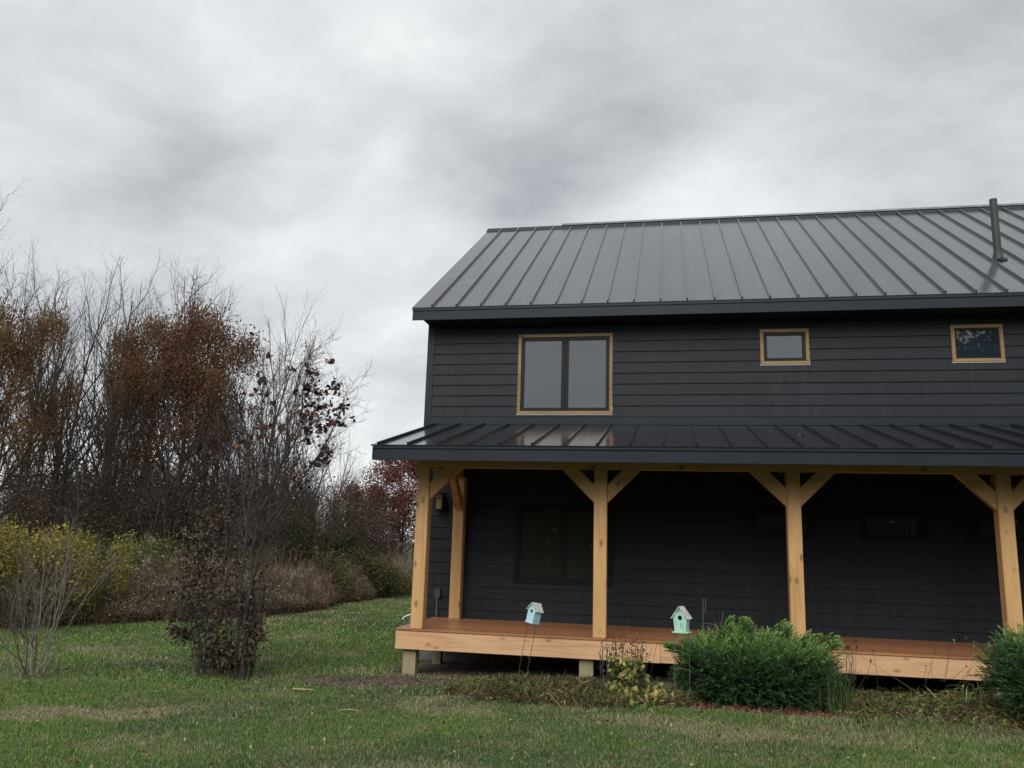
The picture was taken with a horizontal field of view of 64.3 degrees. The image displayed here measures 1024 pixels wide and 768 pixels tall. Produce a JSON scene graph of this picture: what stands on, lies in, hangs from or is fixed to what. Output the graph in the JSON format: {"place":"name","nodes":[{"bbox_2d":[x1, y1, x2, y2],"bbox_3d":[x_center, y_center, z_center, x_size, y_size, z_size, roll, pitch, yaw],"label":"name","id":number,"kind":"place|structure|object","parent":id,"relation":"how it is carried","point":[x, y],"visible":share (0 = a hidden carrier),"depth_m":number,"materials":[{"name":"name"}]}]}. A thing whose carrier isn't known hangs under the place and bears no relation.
{"place":"outdoors","nodes":[
{"label":"outdoors","id":0,"kind":"place"},
{"bbox_2d":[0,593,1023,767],"bbox_3d":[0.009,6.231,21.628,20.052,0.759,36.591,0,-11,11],"label":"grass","id":1,"kind":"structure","parent":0,"point":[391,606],"depth_m":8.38,"materials":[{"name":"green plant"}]},
{"bbox_2d":[292,688,313,689],"bbox_3d":[-2.681,3.917,10.446,0.280,0.014,0.032,0,-11,7],"label":"wood lath","id":2,"kind":"object","parent":1,"relation":"on","point":[301,689],"visible":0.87,"depth_m":10.44,"materials":[{"name":"wood"}]},
{"bbox_2d":[0,542,1023,767],"bbox_3d":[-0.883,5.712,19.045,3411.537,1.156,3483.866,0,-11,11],"label":"ground","id":3,"kind":"structure","parent":0,"point":[560,669],"depth_m":8.62,"materials":[{"name":"green plant"}]},
{"bbox_2d":[0,235,89,516],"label":"rust leaved tree","id":4,"kind":"object","parent":3,"relation":"on","point":[8,344],"visible":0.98,"depth_m":19.98,"materials":[{"name":"brown plant"}]},
{"bbox_2d":[0,303,97,536],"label":"bare tree","id":5,"kind":"object","parent":3,"relation":"on","point":[46,415],"visible":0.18,"depth_m":25.36,"materials":[{"name":"brown plant"}]},
{"bbox_2d":[0,276,100,507],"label":"bare tree","id":6,"kind":"object","parent":3,"relation":"on","point":[72,336],"visible":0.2,"depth_m":30.34,"materials":[{"name":"brown plant"}]},
{"bbox_2d":[0,451,102,522],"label":"thicket shrub","id":7,"kind":"object","parent":3,"relation":"on","point":[33,480],"depth_m":31.20,"materials":[{"name":"brown plant"}]},
{"bbox_2d":[0,512,105,626],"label":"yellow green shrub","id":8,"kind":"object","parent":3,"relation":"on","point":[7,561],"visible":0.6,"depth_m":16.61,"materials":[{"name":"green plant"}]},
{"bbox_2d":[0,461,107,556],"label":"thicket shrub","id":9,"kind":"object","parent":3,"relation":"on","point":[39,513],"visible":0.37,"depth_m":19.73,"materials":[{"name":"brown plant"}]},
{"bbox_2d":[0,460,115,534],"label":"thicket shrub","id":10,"kind":"object","parent":3,"relation":"on","point":[50,489],"visible":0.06,"depth_m":29.38,"materials":[{"name":"brown plant"}]},
{"bbox_2d":[0,455,116,533],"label":"thicket shrub","id":11,"kind":"object","parent":3,"relation":"on","point":[45,493],"visible":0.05,"depth_m":26.73,"materials":[{"name":"brown plant"}]},
{"bbox_2d":[0,456,129,547],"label":"thicket shrub","id":12,"kind":"object","parent":3,"relation":"on","point":[44,501],"visible":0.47,"depth_m":20.39,"materials":[{"name":"brown plant"}]},
{"bbox_2d":[0,503,137,678],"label":"grey twiggy shrub","id":13,"kind":"object","parent":3,"relation":"on","point":[37,622],"visible":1,"depth_m":10.81,"materials":[{"name":"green plant"}]},
{"bbox_2d":[1,236,137,531],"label":"bare tree","id":14,"kind":"object","parent":3,"relation":"on","point":[54,394],"visible":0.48,"depth_m":23.05,"materials":[{"name":"brown plant"}]},
{"bbox_2d":[0,178,138,517],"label":"bare tree","id":15,"kind":"object","parent":3,"relation":"on","point":[27,451],"visible":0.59,"depth_m":21.08,"materials":[{"name":"brown plant"}]},
{"bbox_2d":[0,463,140,564],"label":"thicket shrub","id":16,"kind":"object","parent":3,"relation":"on","point":[81,526],"visible":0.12,"depth_m":20.94,"materials":[{"name":"brown plant"}]},
{"bbox_2d":[0,522,144,608],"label":"yellow green shrub","id":17,"kind":"object","parent":3,"relation":"on","point":[122,553],"visible":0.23,"depth_m":18.02,"materials":[{"name":"green plant"}]},
{"bbox_2d":[3,344,143,544],"bbox_3d":[-11.288,2.247,20.914,3.202,7.216,2.733,-5,-13,30],"label":"bare tree","id":18,"kind":"object","parent":3,"relation":"on","point":[67,475],"visible":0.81,"depth_m":20.80,"materials":[{"name":"brown plant"}]},
{"bbox_2d":[21,250,156,532],"bbox_3d":[-12.925,1.103,24.586,4.022,10.918,3.489,4,-11,-12],"label":"bare tree","id":19,"kind":"object","parent":3,"relation":"on","point":[85,367],"visible":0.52,"depth_m":24.98,"materials":[{"name":"brown plant"}]},
{"bbox_2d":[0,448,179,554],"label":"thicket shrub","id":20,"kind":"object","parent":3,"relation":"on","point":[108,498],"visible":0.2,"depth_m":22.25,"materials":[{"name":"brown plant"}]},
{"bbox_2d":[58,568,132,624],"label":"yellow green shrub","id":21,"kind":"object","parent":3,"relation":"on","point":[92,599],"visible":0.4,"depth_m":17.84,"materials":[{"name":"green plant"}]},
{"bbox_2d":[2,437,199,547],"bbox_3d":[-14.901,4.541,27.831,7.451,5.434,8.135,-1,-11,14],"label":"thicket shrub","id":22,"kind":"object","parent":3,"relation":"on","point":[95,491],"visible":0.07,"depth_m":28.03,"materials":[{"name":"brown plant"}]},
{"bbox_2d":[61,303,155,553],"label":"bare tree","id":23,"kind":"object","parent":3,"relation":"on","point":[107,444],"visible":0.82,"depth_m":22.83,"materials":[{"name":"brown plant"}]},
{"bbox_2d":[52,271,178,524],"bbox_3d":[-14.599,1.520,30.605,4.625,12.535,5.647,0,-11,7],"label":"bare tree","id":24,"kind":"object","parent":3,"relation":"on","point":[113,378],"visible":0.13,"depth_m":30.19,"materials":[{"name":"brown plant"}]},
{"bbox_2d":[63,250,169,540],"bbox_3d":[-13.848,1.057,27.759,3.872,12.268,4.536,5,-12,-16],"label":"bare tree","id":25,"kind":"object","parent":3,"relation":"on","point":[129,321],"visible":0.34,"depth_m":27.53,"materials":[{"name":"brown plant"}]},
{"bbox_2d":[17,449,217,534],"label":"thicket shrub","id":26,"kind":"object","parent":3,"relation":"on","point":[101,493],"visible":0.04,"depth_m":29.51,"materials":[{"name":"brown plant"}]},
{"bbox_2d":[8,468,233,559],"bbox_3d":[-10.723,4.281,22.420,5.961,3.934,5.138,2,-11,0],"label":"thicket shrub","id":27,"kind":"object","parent":3,"relation":"on","point":[137,525],"visible":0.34,"depth_m":22.38,"materials":[{"name":"brown plant"}]},
{"bbox_2d":[86,325,155,516],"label":"rust leaved tree","id":28,"kind":"object","parent":3,"relation":"on","point":[117,439],"visible":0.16,"depth_m":26.19,"materials":[{"name":"brown plant"}]},
{"bbox_2d":[76,528,166,585],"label":"fading green shrub","id":29,"kind":"object","parent":3,"relation":"on","point":[109,548],"visible":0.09,"depth_m":19.87,"materials":[{"name":"green plant"}]},
{"bbox_2d":[33,465,235,554],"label":"thicket shrub","id":30,"kind":"object","parent":3,"relation":"on","point":[120,515],"visible":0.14,"depth_m":24.39,"materials":[{"name":"brown plant"}]},
{"bbox_2d":[52,451,217,547],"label":"thicket shrub","id":31,"kind":"object","parent":3,"relation":"on","point":[128,494],"visible":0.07,"depth_m":28.11,"materials":[{"name":"brown plant"}]},
{"bbox_2d":[64,448,223,550],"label":"thicket shrub","id":32,"kind":"object","parent":3,"relation":"on","point":[152,491],"depth_m":35.19,"materials":[{"name":"brown plant"}]},
{"bbox_2d":[102,329,195,554],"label":"bare tree","id":33,"kind":"object","parent":3,"relation":"on","point":[149,409],"visible":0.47,"depth_m":24.25,"materials":[{"name":"brown plant"}]},
{"bbox_2d":[101,521,202,593],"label":"fading green shrub","id":34,"kind":"object","parent":3,"relation":"on","point":[154,553],"visible":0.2,"depth_m":20.18,"materials":[{"name":"green plant"}]},
{"bbox_2d":[115,366,214,551],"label":"bare tree","id":35,"kind":"object","parent":3,"relation":"on","point":[168,468],"visible":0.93,"depth_m":22.05,"materials":[{"name":"brown plant"}]},
{"bbox_2d":[86,477,245,574],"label":"thicket shrub","id":36,"kind":"object","parent":3,"relation":"on","point":[205,520],"visible":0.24,"depth_m":22.66,"materials":[{"name":"brown plant"}]},
{"bbox_2d":[117,255,226,530],"bbox_3d":[-11.499,1.095,27.234,3.643,12.162,4.200,-2,-12,16],"label":"bare tree","id":37,"kind":"object","parent":3,"relation":"on","point":[142,475],"visible":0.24,"depth_m":27.43,"materials":[{"name":"brown plant"}]},
{"bbox_2d":[121,466,234,543],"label":"thicket shrub","id":38,"kind":"object","parent":3,"relation":"on","point":[177,509],"depth_m":29.28,"materials":[{"name":"brown plant"}]},
{"bbox_2d":[87,458,278,566],"bbox_3d":[-9.771,4.454,24.031,5.207,4.382,6.041,1,-11,1],"label":"thicket shrub","id":39,"kind":"object","parent":3,"relation":"on","point":[173,529],"visible":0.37,"depth_m":23.02,"materials":[{"name":"brown plant"}]},
{"bbox_2d":[98,263,268,541],"bbox_3d":[-10.525,1.149,26.270,5.337,11.753,6.131,8,-13,-28],"label":"rust leaved tree","id":40,"kind":"object","parent":3,"relation":"on","point":[190,346],"visible":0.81,"depth_m":25.59,"materials":[{"name":"brown plant"}]},
{"bbox_2d":[157,383,238,568],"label":"bare tree","id":41,"kind":"object","parent":3,"relation":"on","point":[196,473],"visible":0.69,"depth_m":23.58,"materials":[{"name":"brown plant"}]},
{"bbox_2d":[0,523,413,628],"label":"field weeds","id":42,"kind":"object","parent":3,"relation":"on","point":[138,603],"visible":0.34,"depth_m":20.26,"materials":[{"name":"brown plant"}]},
{"bbox_2d":[119,448,302,550],"bbox_3d":[-12.593,5.400,33.025,7.580,6.083,6.943,2,-11,-1],"label":"thicket shrub","id":43,"kind":"object","parent":3,"relation":"on","point":[185,480],"visible":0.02,"depth_m":32.51,"materials":[{"name":"brown plant"}]},
{"bbox_2d":[154,310,275,531],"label":"bare tree","id":44,"kind":"object","parent":3,"relation":"on","point":[210,451],"visible":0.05,"depth_m":34.03,"materials":[{"name":"brown plant"}]},
{"bbox_2d":[128,504,302,677],"bbox_3d":[-4.190,2.991,11.851,2.457,2.495,2.148,-7,-14,38],"label":"maroon bush","id":45,"kind":"object","parent":3,"relation":"on","point":[209,652],"visible":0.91,"depth_m":11.59,"materials":[{"name":"brown plant"}]},
{"bbox_2d":[170,271,263,529],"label":"bare tree","id":46,"kind":"object","parent":3,"relation":"on","point":[227,381],"visible":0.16,"depth_m":31.67,"materials":[{"name":"brown plant"}]},
{"bbox_2d":[117,443,322,573],"bbox_3d":[-9.987,4.655,26.994,6.214,5.194,5.878,10,-14,-35],"label":"thicket shrub","id":47,"kind":"object","parent":3,"relation":"on","point":[250,525],"visible":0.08,"depth_m":26.96,"materials":[{"name":"brown plant"}]},
{"bbox_2d":[139,475,301,580],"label":"thicket shrub","id":48,"kind":"object","parent":3,"relation":"on","point":[221,520],"visible":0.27,"depth_m":24.04,"materials":[{"name":"brown plant"}]},
{"bbox_2d":[118,460,322,559],"bbox_3d":[-10.939,5.200,30.764,7.837,5.631,7.179,9,-13,-32],"label":"thicket shrub","id":49,"kind":"object","parent":3,"relation":"on","point":[208,490],"visible":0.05,"depth_m":29.63,"materials":[{"name":"brown plant"}]},
{"bbox_2d":[180,337,280,566],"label":"bare tree","id":50,"kind":"object","parent":3,"relation":"on","point":[229,453],"visible":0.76,"depth_m":25.14,"materials":[{"name":"brown plant"}]},
{"bbox_2d":[199,539,279,574],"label":"yellow green shrub","id":51,"kind":"object","parent":3,"relation":"on","point":[239,553],"visible":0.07,"depth_m":24.47,"materials":[{"name":"green plant"}]},
{"bbox_2d":[157,457,342,552],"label":"thicket shrub","id":52,"kind":"object","parent":3,"relation":"on","point":[265,496],"visible":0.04,"depth_m":34.28,"materials":[{"name":"brown plant"}]},
{"bbox_2d":[187,279,347,548],"bbox_3d":[-8.754,1.562,28.476,6.398,11.983,4.345,-5,-13,31],"label":"bare tree","id":53,"kind":"object","parent":3,"relation":"on","point":[269,446],"visible":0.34,"depth_m":28.80,"materials":[{"name":"grey plant"}]},
{"bbox_2d":[174,450,364,570],"bbox_3d":[-8.796,5.035,28.346,6.271,5.126,7.275,-2,-12,16],"label":"thicket shrub","id":54,"kind":"object","parent":3,"relation":"on","point":[282,514],"visible":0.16,"depth_m":28.12,"materials":[{"name":"brown plant"}]},
{"bbox_2d":[227,366,328,569],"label":"bare tree","id":55,"kind":"object","parent":3,"relation":"on","point":[272,461],"visible":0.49,"depth_m":26.02,"materials":[{"name":"brown plant"}]},
{"bbox_2d":[185,313,375,680],"bbox_3d":[-3.428,1.522,11.696,2.773,5.390,1.622,0,-11,11],"label":"sapling tree","id":56,"kind":"object","parent":3,"relation":"on","point":[320,459],"visible":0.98,"depth_m":11.82,"materials":[{"name":"brown plant"}]},
{"bbox_2d":[213,471,372,558],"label":"thicket shrub","id":57,"kind":"object","parent":3,"relation":"on","point":[317,503],"visible":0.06,"depth_m":34.46,"materials":[{"name":"brown plant"}]},
{"bbox_2d":[244,330,345,563],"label":"bare tree","id":58,"kind":"object","parent":3,"relation":"on","point":[288,409],"visible":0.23,"depth_m":32.68,"materials":[{"name":"brown plant"}]},
{"bbox_2d":[223,462,367,552],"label":"thicket shrub","id":59,"kind":"object","parent":3,"relation":"on","point":[319,505],"visible":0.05,"depth_m":36.01,"materials":[{"name":"brown plant"}]},
{"bbox_2d":[217,479,377,576],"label":"thicket shrub","id":60,"kind":"object","parent":3,"relation":"on","point":[307,551],"visible":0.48,"depth_m":28.07,"materials":[{"name":"brown plant"}]},
{"bbox_2d":[285,496,320,546],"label":"red leaved tree","id":61,"kind":"object","parent":3,"relation":"on","point":[309,516],"visible":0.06,"depth_m":36.53,"materials":[{"name":"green plant"}]},
{"bbox_2d":[273,545,358,599],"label":"olive shrub","id":62,"kind":"object","parent":3,"relation":"on","point":[338,575],"visible":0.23,"depth_m":27.24,"materials":[{"name":"green plant"}]},
{"bbox_2d":[288,399,365,536],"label":"bare tree","id":63,"kind":"object","parent":3,"relation":"on","point":[313,474],"visible":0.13,"depth_m":38.05,"materials":[{"name":"brown plant"}]},
{"bbox_2d":[244,478,415,573],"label":"thicket shrub","id":64,"kind":"object","parent":3,"relation":"on","point":[359,529],"visible":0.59,"depth_m":31.47,"materials":[{"name":"brown plant"}]},
{"bbox_2d":[290,522,370,570],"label":"shrub","id":65,"kind":"object","parent":3,"relation":"on","point":[339,546],"visible":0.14,"depth_m":30.74,"materials":[{"name":"brown plant"}]},
{"bbox_2d":[316,429,368,532],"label":"bare tree","id":66,"kind":"object","parent":3,"relation":"on","point":[340,456],"visible":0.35,"depth_m":42.76,"materials":[{"name":"brown plant"}]},
{"bbox_2d":[320,460,364,536],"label":"bare tree","id":67,"kind":"object","parent":3,"relation":"on","point":[345,486],"visible":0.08,"depth_m":48.67,"materials":[{"name":"brown plant"}]},
{"bbox_2d":[281,463,414,559],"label":"thicket shrub","id":68,"kind":"object","parent":3,"relation":"on","point":[371,496],"visible":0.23,"depth_m":38.38,"materials":[{"name":"brown plant"}]},
{"bbox_2d":[289,486,411,557],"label":"thicket shrub","id":69,"kind":"object","parent":3,"relation":"on","point":[365,523],"visible":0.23,"depth_m":36.91,"materials":[{"name":"brown plant"}]},
{"bbox_2d":[313,537,392,595],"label":"olive shrub","id":70,"kind":"object","parent":3,"relation":"on","point":[376,577],"visible":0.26,"depth_m":30.01,"materials":[{"name":"green plant"}]},
{"bbox_2d":[343,457,367,537],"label":"bare tree","id":71,"kind":"object","parent":3,"relation":"on","point":[356,479],"visible":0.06,"depth_m":57.90,"materials":[{"name":"brown plant"}]},
{"bbox_2d":[319,510,411,559],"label":"thicket shrub","id":72,"kind":"object","parent":3,"relation":"on","point":[380,538],"visible":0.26,"depth_m":37.66,"materials":[{"name":"brown plant"}]},
{"bbox_2d":[334,522,409,562],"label":"thicket shrub","id":73,"kind":"object","parent":3,"relation":"on","point":[387,551],"visible":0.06,"depth_m":42.81,"materials":[{"name":"brown plant"}]},
{"bbox_2d":[331,480,415,558],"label":"red leaved tree","id":74,"kind":"object","parent":3,"relation":"on","point":[392,501],"visible":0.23,"depth_m":39.94,"materials":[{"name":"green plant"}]},
{"bbox_2d":[351,459,417,561],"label":"red leaved tree","id":75,"kind":"object","parent":3,"relation":"on","point":[392,473],"visible":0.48,"depth_m":39.60,"materials":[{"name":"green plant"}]},
{"bbox_2d":[366,555,412,596],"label":"olive shrub","id":76,"kind":"object","parent":3,"relation":"on","point":[397,577],"visible":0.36,"depth_m":31.61,"materials":[{"name":"green plant"}]},
{"bbox_2d":[368,533,413,561],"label":"thicket shrub","id":77,"kind":"object","parent":3,"relation":"on","point":[399,552],"visible":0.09,"depth_m":42.69,"materials":[{"name":"brown plant"}]},
{"bbox_2d":[288,668,508,687],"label":"soil crumbs","id":78,"kind":"object","parent":3,"relation":"on","point":[380,684],"visible":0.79,"depth_m":11.51,"materials":[{"name":"brown soil"}]},
{"bbox_2d":[384,533,414,562],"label":"thicket shrub","id":79,"kind":"object","parent":3,"relation":"on","point":[404,549],"visible":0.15,"depth_m":42.48,"materials":[{"name":"brown plant"}]},
{"bbox_2d":[0,638,1023,767],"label":"fallen leaves","id":80,"kind":"object","parent":3,"relation":"on","point":[420,751],"visible":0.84,"depth_m":8.22,"materials":[{"name":"brown plant"}]},
{"bbox_2d":[518,602,543,675],"bbox_3d":[0.239,3.576,11.025,0.339,1.218,0.204,-6,-14,35],"label":"birdhouse","id":81,"kind":"object","parent":3,"relation":"on","point":[535,611],"visible":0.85,"depth_m":11.03,"materials":[{"name":"blue paint"}]},
{"bbox_2d":[437,671,703,708],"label":"ground cover","id":82,"kind":"object","parent":3,"relation":"on","point":[585,691],"visible":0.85,"depth_m":9.48,"materials":[{"name":"green plant"}]},
{"bbox_2d":[593,623,673,711],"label":"perennial plant","id":83,"kind":"object","parent":3,"relation":"on","point":[625,674],"visible":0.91,"depth_m":9.58,"materials":[{"name":"yellow plant"}]},
{"bbox_2d":[670,606,691,694],"bbox_3d":[2.009,3.255,9.632,0.224,1.211,0.161,-5,-13,30],"label":"birdhouse","id":84,"kind":"object","parent":3,"relation":"on","point":[681,617],"visible":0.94,"depth_m":9.67,"materials":[{"name":"green paint"}]},
{"bbox_2d":[371,198,1023,695],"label":"house","id":85,"kind":"structure","parent":3,"relation":"on","point":[607,440],"depth_m":13.74,"materials":[{"name":"grey"}]},
{"bbox_2d":[434,588,440,616],"bbox_3d":[-1.310,3.822,14.242,0.104,0.475,0.065,0,-11,11],"label":"outlet box","id":86,"kind":"object","parent":85,"relation":"attached to","point":[437,593],"visible":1,"depth_m":14.24,"materials":[{"name":"grey plastic"}]},
{"bbox_2d":[434,492,444,509],"bbox_3d":[-1.289,2.090,14.526,0.168,0.307,0.190,0,-11,11],"label":"wall lantern","id":87,"kind":"object","parent":85,"relation":"attached to","point":[439,500],"depth_m":14.45,"materials":[{"name":"black glass"}]},
{"bbox_2d":[513,504,612,586],"bbox_3d":[0.881,2.777,14.082,1.710,1.348,0.064,0,-11,11],"label":"window","id":88,"kind":"structure","parent":85,"relation":"in","point":[544,541],"depth_m":14.10,"materials":[{"name":"black glass"}]},
{"bbox_2d":[516,333,612,414],"bbox_3d":[0.949,-0.175,14.666,1.731,1.487,0.065,0,-11,11],"label":"window","id":89,"kind":"structure","parent":85,"relation":"in","point":[546,364],"depth_m":14.66,"materials":[{"name":"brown wood"}]},
{"bbox_2d":[749,507,813,537],"bbox_3d":[4.460,2.300,13.487,1.015,0.479,0.064,0,-11,11],"label":"window","id":90,"kind":"structure","parent":85,"relation":"in","point":[761,520],"depth_m":13.50,"materials":[{"name":"black glass"}]},
{"bbox_2d":[760,328,809,365],"bbox_3d":[4.694,-0.634,14.035,0.828,0.640,0.065,0,-11,11],"label":"window","id":91,"kind":"structure","parent":85,"relation":"in","point":[777,346],"depth_m":14.03,"materials":[{"name":"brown wood"}]},
{"bbox_2d":[860,511,926,540],"bbox_3d":[6.157,2.293,13.159,0.978,0.463,0.064,0,-11,11],"label":"window","id":92,"kind":"structure","parent":85,"relation":"in","point":[897,525],"depth_m":13.15,"materials":[{"name":"black glass"}]},
{"bbox_2d":[950,324,1005,362],"bbox_3d":[7.686,-0.667,13.463,0.813,0.647,0.065,0,-11,11],"label":"window","id":93,"kind":"structure","parent":85,"relation":"in","point":[970,343],"depth_m":13.45,"materials":[{"name":"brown wood"}]},
{"bbox_2d":[972,512,1023,543],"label":"window","id":94,"kind":"structure","parent":85,"relation":"in","point":[984,528],"depth_m":12.88,"materials":[{"name":"black glass"}]},
{"bbox_2d":[661,615,850,712],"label":"juniper bush","id":95,"kind":"object","parent":3,"relation":"on","point":[728,663],"visible":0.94,"depth_m":9.50,"materials":[{"name":"green plant"}]},
{"bbox_2d":[640,694,1023,731],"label":"mulch chips","id":96,"kind":"object","parent":3,"relation":"on","point":[766,708],"visible":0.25,"depth_m":9.15,"materials":[{"name":"brown wood"}]},
{"bbox_2d":[804,666,865,715],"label":"ornamental grass","id":97,"kind":"object","parent":3,"relation":"on","point":[839,690],"depth_m":9.16,"materials":[{"name":"green plant"}]},
{"bbox_2d":[840,637,877,684],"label":"coneflower stalks","id":98,"kind":"object","parent":3,"relation":"on","point":[849,647],"visible":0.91,"depth_m":10.44,"materials":[{"name":"brown plant"}]},
{"bbox_2d":[823,682,1023,735],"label":"bed litter","id":99,"kind":"object","parent":3,"relation":"on","point":[955,707],"visible":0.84,"depth_m":9.07,"materials":[{"name":"dry brown leaves"}]},
{"bbox_2d":[924,641,977,687],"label":"dead weed stalks","id":100,"kind":"object","parent":3,"relation":"on","point":[947,666],"visible":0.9,"depth_m":10.24,"materials":[{"name":"brown plant"}]},
{"bbox_2d":[918,681,998,704],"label":"strap leaf clump","id":101,"kind":"object","parent":3,"relation":"on","point":[968,692],"visible":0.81,"depth_m":9.70,"materials":[{"name":"green plant"}]},
{"bbox_2d":[953,636,990,682],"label":"airy grass heads","id":102,"kind":"object","parent":3,"relation":"on","point":[977,652],"visible":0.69,"depth_m":10.05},
{"bbox_2d":[967,623,1023,717],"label":"juniper bush","id":103,"kind":"object","parent":3,"relation":"on","point":[1007,665],"visible":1,"depth_m":8.81,"materials":[{"name":"green plant"}]},
{"bbox_2d":[0,0,1023,541],"label":"sky","id":104,"kind":"structure","parent":0,"point":[363,147],"materials":[{"name":"grey"}]}
]}

